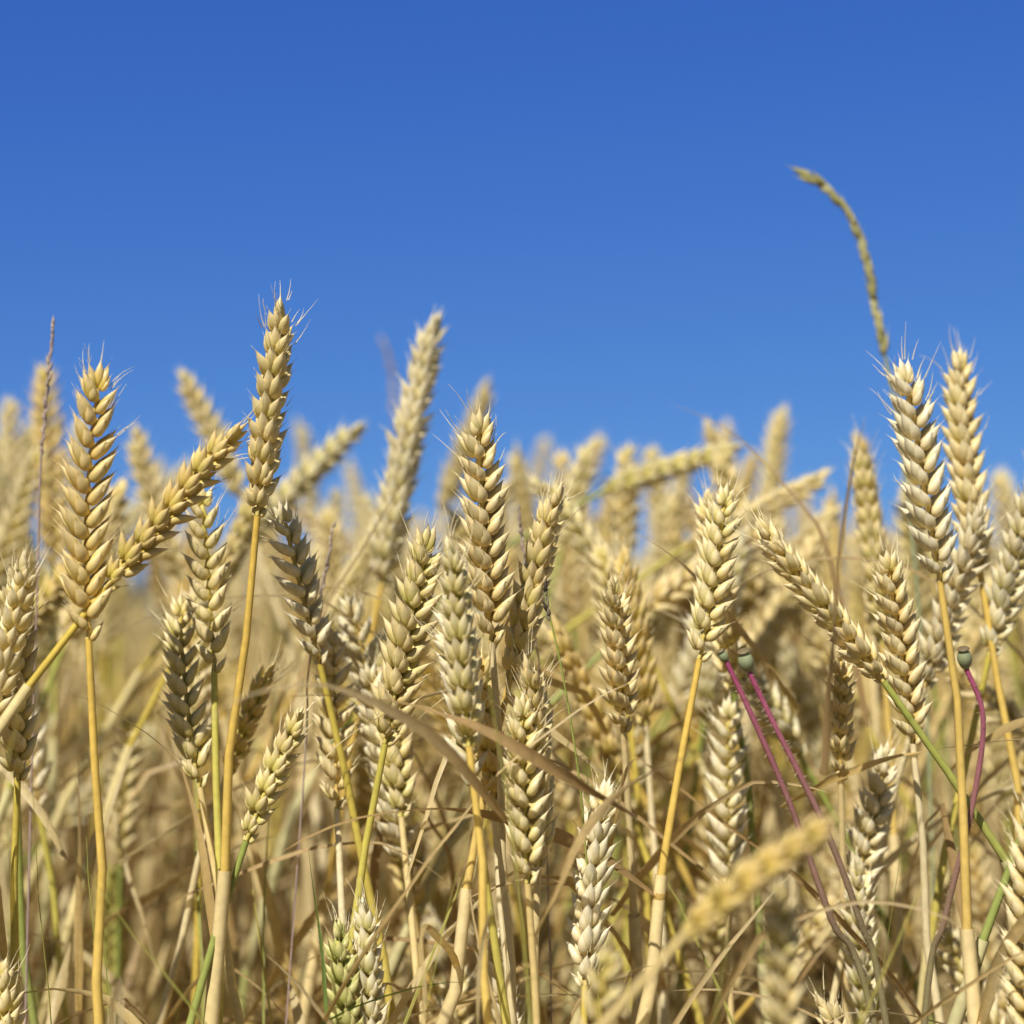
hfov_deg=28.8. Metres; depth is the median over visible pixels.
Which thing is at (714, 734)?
wheat field
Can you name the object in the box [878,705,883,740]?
wheat field
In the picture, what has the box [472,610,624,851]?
wheat field
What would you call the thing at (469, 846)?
wheat field
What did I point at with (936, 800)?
wheat field
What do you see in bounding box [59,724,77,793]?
wheat field
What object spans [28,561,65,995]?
wheat field
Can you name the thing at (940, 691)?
wheat field
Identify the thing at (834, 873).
wheat
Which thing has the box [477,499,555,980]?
wheat field
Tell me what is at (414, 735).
wheat
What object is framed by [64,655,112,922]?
wheat field
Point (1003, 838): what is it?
wheat field
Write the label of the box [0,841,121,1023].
wheat
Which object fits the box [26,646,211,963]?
wheat
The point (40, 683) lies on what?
wheat field
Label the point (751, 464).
wheat
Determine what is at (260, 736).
wheat field
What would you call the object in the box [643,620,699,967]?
wheat
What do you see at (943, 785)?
wheat field
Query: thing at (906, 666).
wheat
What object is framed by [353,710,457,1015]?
wheat
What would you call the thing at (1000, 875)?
wheat field
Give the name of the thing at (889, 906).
wheat
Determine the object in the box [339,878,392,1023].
wheat
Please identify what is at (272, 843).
wheat field
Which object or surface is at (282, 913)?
wheat field
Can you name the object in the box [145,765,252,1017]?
wheat field
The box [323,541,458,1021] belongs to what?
wheat field
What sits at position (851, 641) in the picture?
wheat
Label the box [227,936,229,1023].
wheat field
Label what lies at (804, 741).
wheat field
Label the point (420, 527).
wheat field
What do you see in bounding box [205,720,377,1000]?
wheat
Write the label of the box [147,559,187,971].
wheat field
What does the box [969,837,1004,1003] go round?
wheat
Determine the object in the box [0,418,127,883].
wheat
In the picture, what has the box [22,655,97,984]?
wheat field
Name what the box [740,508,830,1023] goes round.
wheat
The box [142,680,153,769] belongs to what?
wheat field
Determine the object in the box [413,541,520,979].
wheat field
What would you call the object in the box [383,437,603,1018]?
wheat
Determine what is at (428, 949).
wheat
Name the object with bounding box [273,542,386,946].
wheat
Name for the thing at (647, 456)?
wheat
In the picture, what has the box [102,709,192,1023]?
wheat
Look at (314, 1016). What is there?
wheat
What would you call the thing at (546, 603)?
grass
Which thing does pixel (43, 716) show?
wheat field
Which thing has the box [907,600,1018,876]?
wheat field
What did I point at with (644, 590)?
wheat field
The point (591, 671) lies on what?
wheat field
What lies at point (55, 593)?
wheat
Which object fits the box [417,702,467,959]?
wheat field
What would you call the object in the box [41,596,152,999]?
wheat field
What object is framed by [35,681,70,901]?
wheat field
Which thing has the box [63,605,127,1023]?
wheat field
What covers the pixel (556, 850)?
wheat
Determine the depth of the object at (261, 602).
1.53 m
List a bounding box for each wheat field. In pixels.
[0,467,154,761]
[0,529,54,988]
[0,750,88,859]
[21,764,32,879]
[22,647,143,880]
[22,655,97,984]
[22,707,47,849]
[24,663,89,962]
[25,689,171,920]
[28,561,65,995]
[29,650,58,929]
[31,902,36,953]
[32,557,52,957]
[33,663,87,851]
[34,734,316,990]
[35,505,127,1017]
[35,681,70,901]
[36,494,191,1023]
[36,631,109,914]
[36,660,163,936]
[36,682,93,840]
[40,556,61,898]
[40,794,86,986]
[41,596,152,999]
[43,563,209,1020]
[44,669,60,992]
[46,655,57,680]
[49,692,64,737]
[56,608,108,1023]
[57,655,89,1023]
[58,638,144,1001]
[58,681,70,769]
[59,551,78,1021]
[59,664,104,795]
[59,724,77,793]
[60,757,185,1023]
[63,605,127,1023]
[64,536,233,784]
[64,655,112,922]
[70,626,233,1023]
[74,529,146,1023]
[75,571,153,830]
[78,644,120,1023]
[80,545,250,1020]
[81,804,91,1023]
[82,575,140,895]
[87,693,155,817]
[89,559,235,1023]
[97,576,124,734]
[102,624,155,807]
[105,535,264,915]
[105,580,155,1011]
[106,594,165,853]
[111,688,142,863]
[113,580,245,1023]
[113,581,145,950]
[118,578,145,827]
[118,580,188,983]
[118,659,121,728]
[119,584,147,919]
[119,620,232,1021]
[119,646,155,695]
[119,667,145,789]
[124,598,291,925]
[124,668,162,1023]
[124,849,126,935]
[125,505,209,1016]
[128,637,158,959]
[128,679,150,915]
[129,625,161,916]
[129,639,150,900]
[129,742,173,927]
[136,528,220,1023]
[137,613,250,856]
[138,590,296,998]
[141,527,270,832]
[141,541,195,972]
[141,578,170,880]
[141,713,176,818]
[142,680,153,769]
[143,546,214,896]
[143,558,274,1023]
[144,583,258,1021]
[145,577,175,984]
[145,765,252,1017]
[146,746,185,893]
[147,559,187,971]
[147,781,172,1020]
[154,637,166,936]
[159,515,320,1008]
[159,645,278,1021]
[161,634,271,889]
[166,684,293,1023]
[167,583,297,797]
[181,780,193,1021]
[184,574,373,1022]
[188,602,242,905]
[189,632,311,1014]
[198,617,293,1023]
[220,660,295,848]
[221,635,260,816]
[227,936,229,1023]
[230,528,284,1023]
[230,556,308,950]
[230,681,281,1014]
[231,594,298,1023]
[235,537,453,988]
[235,606,244,933]
[237,632,288,913]
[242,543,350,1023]
[243,587,289,1023]
[243,761,270,997]
[249,535,293,1023]
[249,774,353,931]
[253,541,319,1021]
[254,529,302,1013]
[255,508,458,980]
[255,629,298,976]
[256,656,291,960]
[257,730,286,948]
[267,683,299,961]
[269,822,454,914]
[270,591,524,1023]
[274,495,346,993]
[274,647,292,944]
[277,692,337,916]
[289,633,305,800]
[292,600,381,862]
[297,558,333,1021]
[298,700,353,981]
[302,508,432,711]
[307,670,334,904]
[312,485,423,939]
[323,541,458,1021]
[345,501,425,925]
[347,590,482,932]
[352,587,424,974]
[353,578,425,1023]
[355,491,427,947]
[362,601,419,935]
[363,584,611,904]
[378,508,429,821]
[378,520,425,988]
[378,636,387,919]
[380,566,457,999]
[381,543,438,902]
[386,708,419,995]
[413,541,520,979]
[414,711,419,753]
[416,629,447,892]
[416,697,420,891]
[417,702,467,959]
[418,626,478,801]
[419,563,522,773]
[419,712,458,822]
[422,690,429,855]
[424,783,427,810]
[426,718,579,986]
[428,584,652,994]
[430,573,440,852]
[436,514,454,909]
[438,501,598,1023]
[438,632,489,980]
[441,585,497,979]
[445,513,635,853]
[448,617,591,939]
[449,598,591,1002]
[455,496,568,838]
[455,769,458,845]
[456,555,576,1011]
[465,753,561,966]
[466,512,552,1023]
[469,523,669,967]
[471,801,533,922]
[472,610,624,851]
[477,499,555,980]
[478,472,623,985]
[481,771,488,865]
[498,667,704,953]
[506,724,525,934]
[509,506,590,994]
[524,857,560,934]
[539,687,552,982]
[544,556,573,1019]
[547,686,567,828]
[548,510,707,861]
[549,573,558,610]
[549,580,647,856]
[549,685,607,902]
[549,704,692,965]
[550,546,641,890]
[553,651,602,1022]
[554,885,555,1013]
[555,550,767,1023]
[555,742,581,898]
[558,605,624,865]
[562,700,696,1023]
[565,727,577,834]
[567,691,575,730]
[577,589,600,765]
[582,609,594,808]
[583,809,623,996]
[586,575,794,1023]
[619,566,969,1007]
[620,683,787,1023]
[620,741,677,917]
[621,804,705,985]
[637,551,651,653]
[641,578,730,899]
[642,507,660,655]
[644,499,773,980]
[649,624,721,879]
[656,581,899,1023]
[665,748,689,890]
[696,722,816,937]
[702,614,751,796]
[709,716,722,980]
[711,715,865,1013]
[713,638,791,1008]
[718,684,762,1019]
[724,672,825,997]
[730,622,882,1023]
[732,492,806,932]
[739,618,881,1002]
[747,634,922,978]
[749,625,759,1012]
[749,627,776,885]
[751,628,796,830]
[751,735,773,847]
[753,642,826,1013]
[754,539,774,882]
[754,708,821,1010]
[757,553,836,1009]
[757,560,865,834]
[758,484,839,1004]
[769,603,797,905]
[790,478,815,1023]
[804,643,908,818]
[804,649,819,776]
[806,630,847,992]
[806,638,988,1018]
[807,657,882,1023]
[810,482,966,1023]
[814,515,954,911]
[819,708,900,858]
[826,674,871,959]
[830,719,884,806]
[835,510,937,828]
[839,512,857,824]
[843,529,874,794]
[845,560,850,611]
[846,675,862,786]
[854,526,948,1007]
[855,627,894,830]
[856,723,910,945]
[862,680,913,956]
[878,687,1007,1008]
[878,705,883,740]
[879,529,989,903]
[879,661,900,841]
[883,713,886,746]
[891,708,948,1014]
[893,501,937,1008]
[894,743,908,983]
[896,545,967,982]
[906,626,964,1022]
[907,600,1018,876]
[913,686,987,1009]
[917,652,988,856]
[921,571,1015,817]
[927,561,982,1001]
[938,648,1013,972]
[940,602,1023,969]
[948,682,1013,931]
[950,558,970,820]
[950,612,1013,1012]
[956,687,979,924]
[960,527,1023,951]
[966,792,1013,1021]
[969,636,1004,976]
[974,734,1006,973]
[978,725,990,946]
[981,658,1013,814]
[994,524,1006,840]
[1002,701,1017,850]
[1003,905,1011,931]
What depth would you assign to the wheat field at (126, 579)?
3.62 m
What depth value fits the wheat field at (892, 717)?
1.88 m
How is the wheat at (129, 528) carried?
on the ground
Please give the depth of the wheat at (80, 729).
1.59 m
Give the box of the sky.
[0,0,1023,633]
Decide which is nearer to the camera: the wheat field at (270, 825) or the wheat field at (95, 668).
the wheat field at (270, 825)
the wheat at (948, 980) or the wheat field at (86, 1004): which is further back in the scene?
the wheat field at (86, 1004)
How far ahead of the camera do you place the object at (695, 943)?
1.48 m
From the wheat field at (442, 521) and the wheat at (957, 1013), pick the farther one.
the wheat field at (442, 521)
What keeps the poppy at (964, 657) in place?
on the ground
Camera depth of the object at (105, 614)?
1.49 m
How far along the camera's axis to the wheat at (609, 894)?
1.53 m
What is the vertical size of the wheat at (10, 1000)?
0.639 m
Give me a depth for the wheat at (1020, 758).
1.07 m
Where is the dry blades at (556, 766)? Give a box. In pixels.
[0,404,1023,1023]
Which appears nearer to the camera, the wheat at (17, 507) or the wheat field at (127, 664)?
the wheat at (17, 507)
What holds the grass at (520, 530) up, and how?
on the ground
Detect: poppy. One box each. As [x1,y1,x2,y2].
[717,648,877,1023]
[737,648,889,1023]
[921,646,990,1023]
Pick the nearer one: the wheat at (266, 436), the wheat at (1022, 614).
the wheat at (266, 436)
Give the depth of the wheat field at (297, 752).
2.55 m
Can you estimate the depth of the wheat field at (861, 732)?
2.38 m
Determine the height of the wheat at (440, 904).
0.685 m
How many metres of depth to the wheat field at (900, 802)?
2.69 m
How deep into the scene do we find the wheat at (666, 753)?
1.34 m
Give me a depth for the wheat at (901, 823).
1.26 m
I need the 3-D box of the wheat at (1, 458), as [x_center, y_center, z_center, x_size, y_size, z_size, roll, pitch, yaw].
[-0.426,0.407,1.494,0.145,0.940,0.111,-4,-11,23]
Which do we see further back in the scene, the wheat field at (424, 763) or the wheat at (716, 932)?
the wheat field at (424, 763)
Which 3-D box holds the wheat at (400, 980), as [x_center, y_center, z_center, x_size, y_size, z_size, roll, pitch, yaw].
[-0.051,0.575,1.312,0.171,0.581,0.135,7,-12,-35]
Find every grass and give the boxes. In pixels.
[24,316,54,1023]
[285,520,335,1023]
[379,333,396,436]
[517,500,552,1023]
[543,573,598,996]
[784,163,936,1020]
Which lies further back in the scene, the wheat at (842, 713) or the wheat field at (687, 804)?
the wheat field at (687, 804)
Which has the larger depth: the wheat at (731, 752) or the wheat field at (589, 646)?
the wheat field at (589, 646)
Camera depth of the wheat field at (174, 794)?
1.77 m
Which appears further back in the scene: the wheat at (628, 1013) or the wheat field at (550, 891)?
the wheat field at (550, 891)
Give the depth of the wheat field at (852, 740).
2.54 m
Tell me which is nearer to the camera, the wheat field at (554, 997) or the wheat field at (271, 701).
the wheat field at (271, 701)
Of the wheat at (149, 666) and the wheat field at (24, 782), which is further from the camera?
the wheat at (149, 666)
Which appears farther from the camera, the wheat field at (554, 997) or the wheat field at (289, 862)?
the wheat field at (554, 997)
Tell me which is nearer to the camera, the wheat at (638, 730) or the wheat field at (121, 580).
the wheat at (638, 730)
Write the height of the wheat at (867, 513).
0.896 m
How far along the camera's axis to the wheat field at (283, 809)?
2.01 m
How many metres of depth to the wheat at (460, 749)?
0.91 m
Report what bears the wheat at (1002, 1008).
on the ground
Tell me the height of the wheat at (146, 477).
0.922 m
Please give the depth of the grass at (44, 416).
1.00 m
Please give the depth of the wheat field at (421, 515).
2.13 m
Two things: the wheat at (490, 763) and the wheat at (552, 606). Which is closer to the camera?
the wheat at (490, 763)
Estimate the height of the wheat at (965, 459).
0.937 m
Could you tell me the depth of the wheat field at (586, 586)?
1.43 m
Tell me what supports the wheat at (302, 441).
on the ground
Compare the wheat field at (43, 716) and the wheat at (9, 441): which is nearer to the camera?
the wheat at (9, 441)
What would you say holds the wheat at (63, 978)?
on the ground
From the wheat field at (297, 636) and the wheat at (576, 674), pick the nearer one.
the wheat at (576, 674)
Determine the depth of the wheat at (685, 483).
1.60 m
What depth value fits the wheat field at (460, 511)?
2.27 m
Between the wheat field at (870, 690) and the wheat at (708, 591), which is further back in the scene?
the wheat field at (870, 690)
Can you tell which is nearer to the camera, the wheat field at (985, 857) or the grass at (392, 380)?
the grass at (392, 380)
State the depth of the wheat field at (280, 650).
2.15 m
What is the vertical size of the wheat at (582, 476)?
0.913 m
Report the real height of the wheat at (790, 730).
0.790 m
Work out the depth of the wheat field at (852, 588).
1.57 m
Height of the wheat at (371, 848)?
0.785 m
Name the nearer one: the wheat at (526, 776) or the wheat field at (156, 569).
the wheat at (526, 776)
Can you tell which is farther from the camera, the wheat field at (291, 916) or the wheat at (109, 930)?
the wheat field at (291, 916)
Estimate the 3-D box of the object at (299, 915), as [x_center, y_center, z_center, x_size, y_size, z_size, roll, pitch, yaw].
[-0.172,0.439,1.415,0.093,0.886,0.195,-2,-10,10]
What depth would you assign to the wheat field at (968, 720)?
1.62 m
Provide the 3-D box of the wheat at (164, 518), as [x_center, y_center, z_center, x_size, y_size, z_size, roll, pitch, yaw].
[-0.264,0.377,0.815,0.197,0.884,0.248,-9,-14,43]
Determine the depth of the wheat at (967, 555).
1.01 m
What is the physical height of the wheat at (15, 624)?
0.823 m
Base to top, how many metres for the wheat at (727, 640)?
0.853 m
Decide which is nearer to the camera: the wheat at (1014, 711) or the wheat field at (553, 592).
the wheat at (1014, 711)
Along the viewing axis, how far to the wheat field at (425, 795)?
3.38 m
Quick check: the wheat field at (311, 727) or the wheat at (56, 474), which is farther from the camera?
the wheat field at (311, 727)
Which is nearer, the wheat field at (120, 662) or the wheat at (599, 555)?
the wheat at (599, 555)
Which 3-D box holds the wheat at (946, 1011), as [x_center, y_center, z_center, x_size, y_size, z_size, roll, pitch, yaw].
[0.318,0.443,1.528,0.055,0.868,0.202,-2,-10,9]
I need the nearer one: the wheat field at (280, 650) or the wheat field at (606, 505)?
the wheat field at (606, 505)
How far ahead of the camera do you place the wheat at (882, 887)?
1.23 m
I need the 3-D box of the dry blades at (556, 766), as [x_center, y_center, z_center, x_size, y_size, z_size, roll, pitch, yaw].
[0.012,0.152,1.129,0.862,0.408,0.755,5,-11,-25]
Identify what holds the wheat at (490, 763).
on the ground
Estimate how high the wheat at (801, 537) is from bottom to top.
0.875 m
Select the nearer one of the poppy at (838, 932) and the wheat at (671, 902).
the poppy at (838, 932)
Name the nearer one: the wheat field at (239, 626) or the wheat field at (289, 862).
the wheat field at (239, 626)
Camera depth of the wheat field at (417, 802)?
1.75 m
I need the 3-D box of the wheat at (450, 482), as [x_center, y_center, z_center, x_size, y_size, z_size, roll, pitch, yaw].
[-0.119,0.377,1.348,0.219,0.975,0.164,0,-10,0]
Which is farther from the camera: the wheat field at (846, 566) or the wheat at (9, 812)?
the wheat field at (846, 566)
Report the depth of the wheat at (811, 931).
1.09 m
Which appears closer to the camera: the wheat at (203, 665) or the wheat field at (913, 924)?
the wheat at (203, 665)
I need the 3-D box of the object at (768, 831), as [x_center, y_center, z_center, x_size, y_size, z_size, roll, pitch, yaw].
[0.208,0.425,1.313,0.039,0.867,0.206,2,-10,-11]
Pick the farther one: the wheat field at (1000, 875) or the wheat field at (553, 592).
the wheat field at (553, 592)
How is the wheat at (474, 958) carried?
on the ground
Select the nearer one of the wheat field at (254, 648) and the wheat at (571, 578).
the wheat at (571, 578)
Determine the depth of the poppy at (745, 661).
0.90 m
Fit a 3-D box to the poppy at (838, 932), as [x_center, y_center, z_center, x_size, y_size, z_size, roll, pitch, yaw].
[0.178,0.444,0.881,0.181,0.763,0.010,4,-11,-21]
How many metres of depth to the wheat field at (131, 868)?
2.39 m
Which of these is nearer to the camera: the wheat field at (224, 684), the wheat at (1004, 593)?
the wheat at (1004, 593)
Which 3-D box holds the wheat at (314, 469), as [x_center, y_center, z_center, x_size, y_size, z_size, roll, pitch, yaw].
[-0.231,0.389,1.160,0.288,0.919,0.112,0,-10,0]
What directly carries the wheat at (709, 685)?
on the ground
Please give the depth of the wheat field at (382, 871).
2.69 m
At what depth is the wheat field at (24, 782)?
1.92 m
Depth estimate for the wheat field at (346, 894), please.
1.97 m
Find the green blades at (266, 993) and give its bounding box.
[0,565,941,1023]
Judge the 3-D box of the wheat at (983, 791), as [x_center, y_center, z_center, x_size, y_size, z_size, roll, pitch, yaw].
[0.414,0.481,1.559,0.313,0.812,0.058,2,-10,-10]
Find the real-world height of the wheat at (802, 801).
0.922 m
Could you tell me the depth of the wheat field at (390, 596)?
1.53 m
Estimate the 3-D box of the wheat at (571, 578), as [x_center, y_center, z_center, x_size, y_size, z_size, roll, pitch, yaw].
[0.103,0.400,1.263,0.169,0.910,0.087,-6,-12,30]
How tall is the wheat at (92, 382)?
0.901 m
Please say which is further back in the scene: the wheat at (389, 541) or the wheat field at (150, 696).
the wheat field at (150, 696)
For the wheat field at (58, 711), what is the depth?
2.42 m
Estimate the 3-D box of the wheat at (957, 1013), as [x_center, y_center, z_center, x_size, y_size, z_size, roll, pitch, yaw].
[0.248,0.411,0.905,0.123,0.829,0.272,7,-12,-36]
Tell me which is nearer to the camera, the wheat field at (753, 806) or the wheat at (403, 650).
the wheat at (403, 650)
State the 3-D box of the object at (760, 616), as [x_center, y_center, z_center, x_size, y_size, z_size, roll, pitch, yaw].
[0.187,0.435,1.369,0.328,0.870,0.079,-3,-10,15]
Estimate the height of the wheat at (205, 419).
0.962 m
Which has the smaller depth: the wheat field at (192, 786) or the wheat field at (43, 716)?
the wheat field at (43, 716)
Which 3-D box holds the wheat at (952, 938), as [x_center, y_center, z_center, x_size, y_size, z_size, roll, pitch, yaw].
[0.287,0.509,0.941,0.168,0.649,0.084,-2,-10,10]
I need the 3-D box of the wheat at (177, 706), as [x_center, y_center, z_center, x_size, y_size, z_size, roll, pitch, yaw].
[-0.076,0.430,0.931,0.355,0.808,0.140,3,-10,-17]
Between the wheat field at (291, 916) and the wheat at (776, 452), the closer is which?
the wheat at (776, 452)
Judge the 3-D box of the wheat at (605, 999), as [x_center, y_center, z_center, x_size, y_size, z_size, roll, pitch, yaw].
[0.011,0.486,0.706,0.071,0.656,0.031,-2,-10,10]
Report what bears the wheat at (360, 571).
on the ground
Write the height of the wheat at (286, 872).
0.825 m
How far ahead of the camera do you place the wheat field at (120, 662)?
3.96 m
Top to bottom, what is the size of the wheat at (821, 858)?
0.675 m
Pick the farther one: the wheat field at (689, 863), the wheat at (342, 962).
the wheat field at (689, 863)
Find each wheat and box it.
[0,395,86,993]
[0,396,262,737]
[0,416,211,798]
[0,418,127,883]
[0,435,46,980]
[0,443,53,581]
[0,473,234,854]
[0,510,70,1020]
[0,512,415,1023]
[0,531,50,715]
[0,543,49,1012]
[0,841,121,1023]
[0,943,32,1023]
[4,644,143,1023]
[5,418,373,955]
[8,768,145,969]
[22,622,69,849]
[22,633,69,1023]
[23,721,159,866]
[24,361,72,1013]
[24,463,242,1023]
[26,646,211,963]
[28,521,129,635]
[38,483,317,1023]
[46,553,119,1023]
[48,341,139,1023]
[48,623,206,996]
[50,608,184,977]
[57,579,244,1023]
[76,278,616,1023]
[86,862,134,1019]
[98,626,157,892]
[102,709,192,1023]
[112,450,189,547]
[123,420,287,1023]
[136,456,281,944]
[156,640,296,1023]
[157,608,304,985]
[162,575,228,1023]
[171,366,410,975]
[186,687,467,1023]
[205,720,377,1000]
[223,825,375,995]
[235,440,744,1023]
[235,504,358,963]
[252,495,397,1023]
[253,618,667,920]
[259,509,447,1023]
[267,558,510,1023]
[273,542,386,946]
[276,487,705,1018]
[280,463,755,1023]
[284,415,354,877]
[291,304,493,1023]
[293,456,431,901]
[298,513,788,1002]
[298,611,574,1022]
[308,848,367,1023]
[309,471,516,1023]
[317,587,493,1009]
[318,376,497,1023]
[325,571,417,1023]
[331,631,427,1021]
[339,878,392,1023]
[352,614,426,1023]
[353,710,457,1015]
[379,944,407,1023]
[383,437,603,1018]
[396,914,442,1019]
[400,465,836,1023]
[402,431,610,927]
[408,503,493,1023]
[415,632,545,1023]
[417,622,516,937]
[417,885,483,1023]
[419,461,588,1023]
[425,782,453,1018]
[427,610,479,1006]
[427,941,481,1023]
[434,387,523,1023]
[436,437,601,1005]
[440,501,762,1023]
[442,473,797,1018]
[456,435,554,884]
[460,679,566,1023]
[465,548,644,1023]
[469,899,525,1023]
[472,622,621,1023]
[500,437,726,1005]
[507,625,650,1004]
[510,682,624,972]
[516,503,844,1023]
[518,574,691,939]
[524,533,696,1023]
[528,587,744,1023]
[531,521,669,1023]
[538,609,830,1023]
[540,576,574,1023]
[546,444,805,1023]
[550,400,864,1023]
[560,588,837,1023]
[561,756,794,1023]
[570,516,836,1023]
[572,939,627,1023]
[577,522,657,1023]
[590,622,926,1018]
[597,808,845,1023]
[606,452,1023,1023]
[607,483,687,1023]
[610,711,692,1021]
[620,440,832,1023]
[621,1005,631,1023]
[639,457,806,830]
[641,774,680,998]
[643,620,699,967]
[644,724,762,952]
[648,450,724,908]
[649,675,756,1012]
[652,419,746,973]
[656,607,934,1023]
[666,532,1010,993]
[669,445,760,1017]
[673,519,944,1023]
[674,524,754,1023]
[675,463,1023,1023]
[679,635,840,983]
[682,490,831,1007]
[691,684,752,1023]
[691,822,858,1023]
[692,779,762,1023]
[697,416,811,1023]
[704,449,802,1023]
[717,846,893,1023]
[718,571,1001,993]
[725,486,1023,1023]
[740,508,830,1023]
[749,873,809,1023]
[754,606,992,986]
[771,429,921,1023]
[776,483,893,904]
[800,802,855,1014]
[801,656,897,985]
[807,967,851,1023]
[811,641,859,1023]
[829,716,910,1004]
[838,824,882,1023]
[841,415,1023,1023]
[852,474,1016,1011]
[852,596,1023,1023]
[852,784,933,1019]
[861,625,1014,841]
[865,327,1023,1023]
[868,962,911,1023]
[869,554,1004,1023]
[884,526,950,1023]
[886,475,982,1017]
[886,824,907,956]
[901,638,1023,982]
[908,803,1023,1023]
[916,912,1006,1023]
[920,327,1023,849]
[943,658,1023,744]
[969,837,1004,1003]
[977,698,1023,943]
[981,468,1023,797]
[981,967,1013,1023]
[988,466,1022,526]
[988,773,1023,1023]
[997,651,1023,705]
[1004,742,1023,802]
[1019,611,1023,632]
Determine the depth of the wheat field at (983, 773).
1.69 m
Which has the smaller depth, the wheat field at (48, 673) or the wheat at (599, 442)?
the wheat at (599, 442)
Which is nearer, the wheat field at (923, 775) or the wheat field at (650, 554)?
the wheat field at (923, 775)
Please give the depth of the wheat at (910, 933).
1.33 m
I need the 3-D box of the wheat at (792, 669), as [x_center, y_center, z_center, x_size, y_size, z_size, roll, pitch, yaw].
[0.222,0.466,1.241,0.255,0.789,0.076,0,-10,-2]

